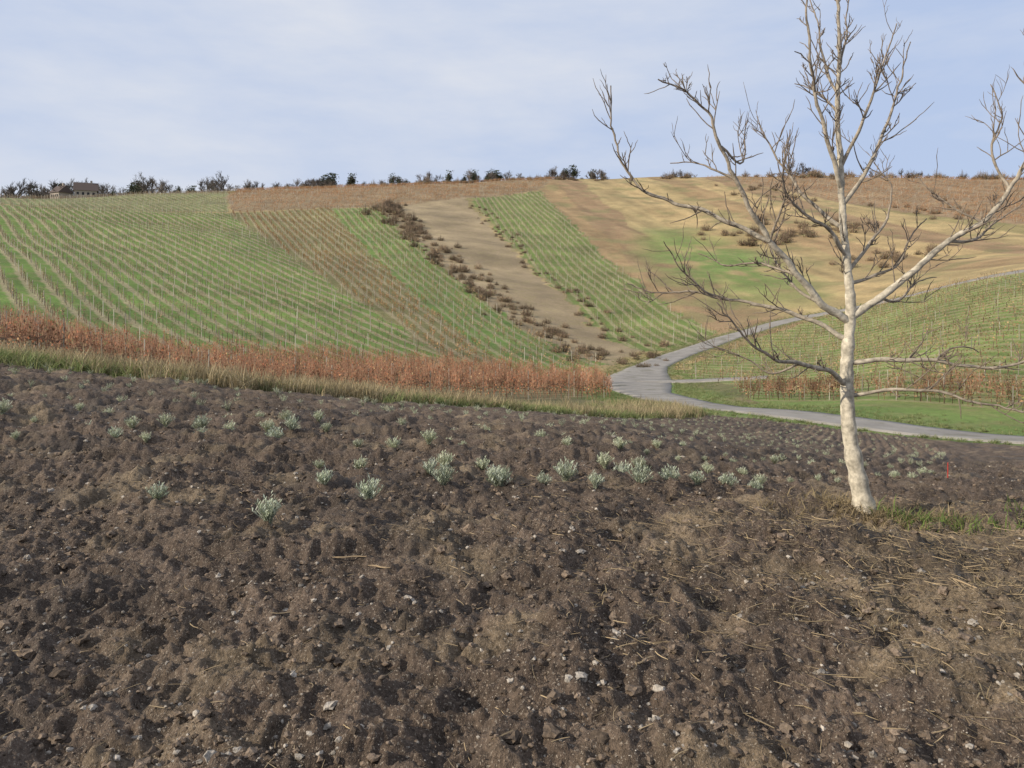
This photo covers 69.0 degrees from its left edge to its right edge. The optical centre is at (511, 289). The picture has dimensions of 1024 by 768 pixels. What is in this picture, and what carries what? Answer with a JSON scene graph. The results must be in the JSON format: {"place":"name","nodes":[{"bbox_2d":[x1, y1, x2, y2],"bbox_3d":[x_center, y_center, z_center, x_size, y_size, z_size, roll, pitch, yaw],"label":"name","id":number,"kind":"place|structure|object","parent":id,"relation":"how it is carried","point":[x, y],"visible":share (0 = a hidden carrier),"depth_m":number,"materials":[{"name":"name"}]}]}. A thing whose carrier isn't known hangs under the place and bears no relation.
{"place":"outdoors","nodes":[
{"label":"outdoors","id":0,"kind":"place"},
{"bbox_2d":[0,175,1023,767],"bbox_3d":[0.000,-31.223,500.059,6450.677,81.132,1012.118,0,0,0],"label":"ground","id":1,"kind":"structure","parent":0,"point":[622,223],"depth_m":5.72,"materials":[{"name":"soil"}]},
{"bbox_2d":[49,183,73,198],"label":"farmhouse","id":2,"kind":"object","parent":1,"relation":"on","point":[64,191],"visible":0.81,"depth_m":349.83,"materials":[{"name":"tile"}]},
{"bbox_2d":[73,181,97,197],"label":"farmhouse","id":3,"kind":"object","parent":1,"relation":"on","point":[82,189],"visible":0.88,"depth_m":342.44,"materials":[{"name":"tile"}]},
{"bbox_2d":[107,425,123,437],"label":"lavender plant","id":4,"kind":"object","parent":1,"relation":"on","point":[114,433],"visible":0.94,"depth_m":8.10,"materials":[{"name":"green plant"}]},
{"bbox_2d":[0,187,237,211],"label":"vineyard rows","id":5,"kind":"object","parent":1,"relation":"on","point":[111,194],"visible":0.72,"depth_m":274.21,"materials":[{"name":"green plant"}]},
{"bbox_2d":[145,481,167,499],"bbox_3d":[-2.637,1.506,5.549,0.176,0.146,0.174,0,0,0],"label":"lavender plant","id":6,"kind":"object","parent":1,"relation":"on","point":[156,494],"visible":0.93,"depth_m":5.54,"materials":[{"name":"green plant"}]},
{"bbox_2d":[194,426,209,432],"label":"lavender plant","id":7,"kind":"object","parent":1,"relation":"on","point":[201,430],"visible":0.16,"depth_m":8.41,"materials":[{"name":"green plant"}]},
{"bbox_2d":[194,413,211,427],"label":"lavender plant","id":8,"kind":"object","parent":1,"relation":"on","point":[202,421],"visible":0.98,"depth_m":8.78,"materials":[{"name":"green plant"}]},
{"bbox_2d":[0,201,439,357],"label":"vineyard rows","id":9,"kind":"object","parent":1,"relation":"on","point":[22,272],"visible":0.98,"depth_m":108.65,"materials":[{"name":"green plant"}]},
{"bbox_2d":[252,490,284,523],"bbox_3d":[-1.606,1.432,4.899,0.200,0.221,0.227,0,0,0],"label":"lavender plant","id":10,"kind":"object","parent":1,"relation":"on","point":[269,512],"visible":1,"depth_m":4.89,"materials":[{"name":"green plant"}]},
{"bbox_2d":[265,425,284,437],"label":"lavender plant","id":11,"kind":"object","parent":1,"relation":"on","point":[276,434],"visible":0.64,"depth_m":8.39,"materials":[{"name":"green plant"}]},
{"bbox_2d":[284,414,300,429],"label":"lavender plant","id":12,"kind":"object","parent":1,"relation":"on","point":[290,424],"visible":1,"depth_m":8.87,"materials":[{"name":"green plant"}]},
{"bbox_2d":[0,303,612,399],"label":"russet vine rows","id":13,"kind":"object","parent":1,"relation":"on","point":[458,376],"visible":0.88,"depth_m":46.29,"materials":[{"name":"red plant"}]},
{"bbox_2d":[315,465,333,484],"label":"lavender plant","id":14,"kind":"object","parent":1,"relation":"on","point":[324,478],"visible":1,"depth_m":6.28,"materials":[{"name":"green plant"}]},
{"bbox_2d":[0,341,707,418],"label":"field margin grass","id":15,"kind":"structure","parent":1,"relation":"on","point":[61,359],"depth_m":18.21,"materials":[{"name":"green plant"}]},
{"bbox_2d":[232,206,501,360],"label":"vineyard rows","id":16,"kind":"object","parent":1,"relation":"on","point":[342,261],"visible":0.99,"depth_m":150.64,"materials":[{"name":"brown plant"}]},
{"bbox_2d":[355,472,382,499],"bbox_3d":[-1.095,1.531,5.749,0.243,0.237,0.210,0,0,0],"label":"lavender plant","id":17,"kind":"object","parent":1,"relation":"on","point":[367,491],"visible":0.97,"depth_m":5.73,"materials":[{"name":"green plant"}]},
{"bbox_2d":[228,176,554,209],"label":"vineyard rows","id":18,"kind":"object","parent":1,"relation":"on","point":[408,185],"visible":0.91,"depth_m":334.26,"materials":[{"name":"brown plant"}]},
{"bbox_2d":[422,457,439,473],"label":"lavender plant","id":19,"kind":"object","parent":1,"relation":"on","point":[427,467],"visible":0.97,"depth_m":6.59,"materials":[{"name":"green plant"}]},
{"bbox_2d":[431,461,457,485],"bbox_3d":[-0.560,1.511,6.151,0.222,0.211,0.227,0,0,0],"label":"lavender plant","id":20,"kind":"object","parent":1,"relation":"on","point":[442,478],"visible":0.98,"depth_m":6.13,"materials":[{"name":"green plant"}]},
{"bbox_2d":[0,160,923,198],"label":"distant tree line","id":21,"kind":"object","parent":1,"relation":"on","point":[139,186],"visible":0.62,"depth_m":403.15,"materials":[{"name":"plant"}]},
{"bbox_2d":[330,204,602,373],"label":"vineyard rows","id":22,"kind":"object","parent":1,"relation":"on","point":[472,322],"visible":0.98,"depth_m":126.11,"materials":[{"name":"green plant"}]},
{"bbox_2d":[0,363,946,484],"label":"lavender rows","id":23,"kind":"object","parent":1,"relation":"on","point":[429,439],"visible":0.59,"depth_m":10.11,"materials":[{"name":"green plant"}]},
{"bbox_2d":[485,464,508,476],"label":"lavender plant","id":24,"kind":"object","parent":1,"relation":"on","point":[492,469],"visible":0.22,"depth_m":6.69,"materials":[{"name":"green plant"}]},
{"bbox_2d":[485,465,512,486],"bbox_3d":[-0.109,1.556,6.202,0.241,0.210,0.263,0,0,0],"label":"lavender plant","id":25,"kind":"object","parent":1,"relation":"on","point":[497,481],"visible":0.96,"depth_m":6.17,"materials":[{"name":"green plant"}]},
{"bbox_2d":[0,373,1023,767],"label":"soil clods","id":26,"kind":"object","parent":1,"relation":"on","point":[550,729],"visible":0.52,"depth_m":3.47,"materials":[{"name":"soil"}]},
{"bbox_2d":[0,454,1023,767],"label":"straw litter","id":27,"kind":"object","parent":1,"relation":"on","point":[746,590],"visible":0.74,"depth_m":4.11,"materials":[{"name":"beige plant"}]},
{"bbox_2d":[0,382,1023,767],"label":"field stones","id":28,"kind":"object","parent":1,"relation":"on","point":[208,754],"visible":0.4,"depth_m":3.38,"materials":[{"name":"grey stone"}]},
{"bbox_2d":[536,470,551,484],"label":"lavender plant","id":29,"kind":"object","parent":1,"relation":"on","point":[542,479],"visible":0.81,"depth_m":6.34,"materials":[{"name":"green plant"}]},
{"bbox_2d":[553,457,579,480],"bbox_3d":[0.503,1.661,6.902,0.235,0.230,0.213,0,0,-6],"label":"lavender plant","id":30,"kind":"object","parent":1,"relation":"on","point":[566,474],"visible":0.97,"depth_m":6.88,"materials":[{"name":"green plant"}]},
{"bbox_2d":[476,190,714,348],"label":"vineyard rows","id":31,"kind":"object","parent":1,"relation":"on","point":[580,258],"visible":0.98,"depth_m":175.16,"materials":[{"name":"green plant"}]},
{"bbox_2d":[588,469,604,488],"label":"lavender plant","id":32,"kind":"object","parent":1,"relation":"on","point":[596,482],"visible":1,"depth_m":6.39,"materials":[{"name":"green plant"}]},
{"bbox_2d":[612,459,634,472],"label":"lavender plant","id":33,"kind":"object","parent":1,"relation":"on","point":[622,469],"visible":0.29,"depth_m":7.28,"materials":[{"name":"green plant"}]},
{"bbox_2d":[627,461,653,483],"bbox_3d":[1.139,1.626,6.591,0.246,0.234,0.259,0,0,0],"label":"lavender plant","id":34,"kind":"object","parent":1,"relation":"on","point":[640,476],"visible":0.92,"depth_m":6.59,"materials":[{"name":"green plant"}]},
{"bbox_2d":[332,524,981,663],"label":"fallen sticks","id":35,"kind":"object","parent":1,"relation":"on","point":[642,661],"visible":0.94,"depth_m":4.17,"materials":[{"name":"wood"}]},
{"bbox_2d":[658,463,680,479],"bbox_3d":[1.433,1.669,6.752,0.198,0.194,0.180,0,0,-17],"label":"lavender plant","id":36,"kind":"object","parent":1,"relation":"on","point":[666,473],"visible":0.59,"depth_m":6.75,"materials":[{"name":"green plant"}]},
{"bbox_2d":[360,168,1023,366],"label":"hillside shrubs","id":37,"kind":"object","parent":1,"relation":"on","point":[393,209],"visible":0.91,"depth_m":194.30,"materials":[{"name":"brown plant"}]},
{"bbox_2d":[689,470,705,484],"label":"lavender plant","id":38,"kind":"object","parent":1,"relation":"on","point":[695,479],"visible":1,"depth_m":6.85,"materials":[{"name":"green plant"}]},
{"bbox_2d":[718,472,738,486],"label":"lavender plant","id":39,"kind":"object","parent":1,"relation":"on","point":[724,479],"visible":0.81,"depth_m":6.99,"materials":[{"name":"green plant"}]},
{"bbox_2d":[747,479,762,489],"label":"lavender plant","id":40,"kind":"object","parent":1,"relation":"on","point":[754,484],"visible":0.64,"depth_m":7.05,"materials":[{"name":"green plant"}]},
{"bbox_2d":[548,289,1023,444],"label":"road verge grass","id":41,"kind":"structure","parent":1,"relation":"on","point":[612,395],"depth_m":48.44,"materials":[{"name":"green plant"}]},
{"bbox_2d":[592,0,1023,514],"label":"bare walnut tree","id":42,"kind":"object","parent":1,"relation":"on","point":[858,480],"visible":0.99,"depth_m":5.99,"materials":[{"name":"beige plant"}]},
{"bbox_2d":[676,267,1023,408],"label":"vineyard rows","id":43,"kind":"object","parent":1,"relation":"on","point":[889,338],"visible":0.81,"depth_m":74.28,"materials":[{"name":"green plant"}]},
{"bbox_2d":[707,174,1023,220],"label":"vineyard rows","id":44,"kind":"object","parent":1,"relation":"on","point":[929,198],"visible":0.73,"depth_m":330.99,"materials":[{"name":"brown plant"}]},
{"bbox_2d":[738,365,1023,410],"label":"russet vine rows","id":45,"kind":"object","parent":1,"relation":"on","point":[792,381],"visible":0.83,"depth_m":44.31,"materials":[{"name":"brown plant"}]},
{"bbox_2d":[0,0,1023,195],"label":"sky","id":46,"kind":"structure","parent":0,"point":[181,93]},
{"bbox_2d":[637,376,766,382],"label":"side path","id":47,"kind":"structure","parent":0,"point":[694,380],"depth_m":73.30,"materials":[{"name":"grey asphalt"}]},
{"bbox_2d":[452,485,1023,701],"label":"dry grass","id":48,"kind":"structure","parent":0,"point":[899,514],"depth_m":5.69,"materials":[{"name":"plant"}]},
{"bbox_2d":[605,270,1023,443],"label":"road","id":49,"kind":"structure","parent":0,"point":[624,381],"depth_m":53.98,"materials":[{"name":"grey asphalt"}]}
]}

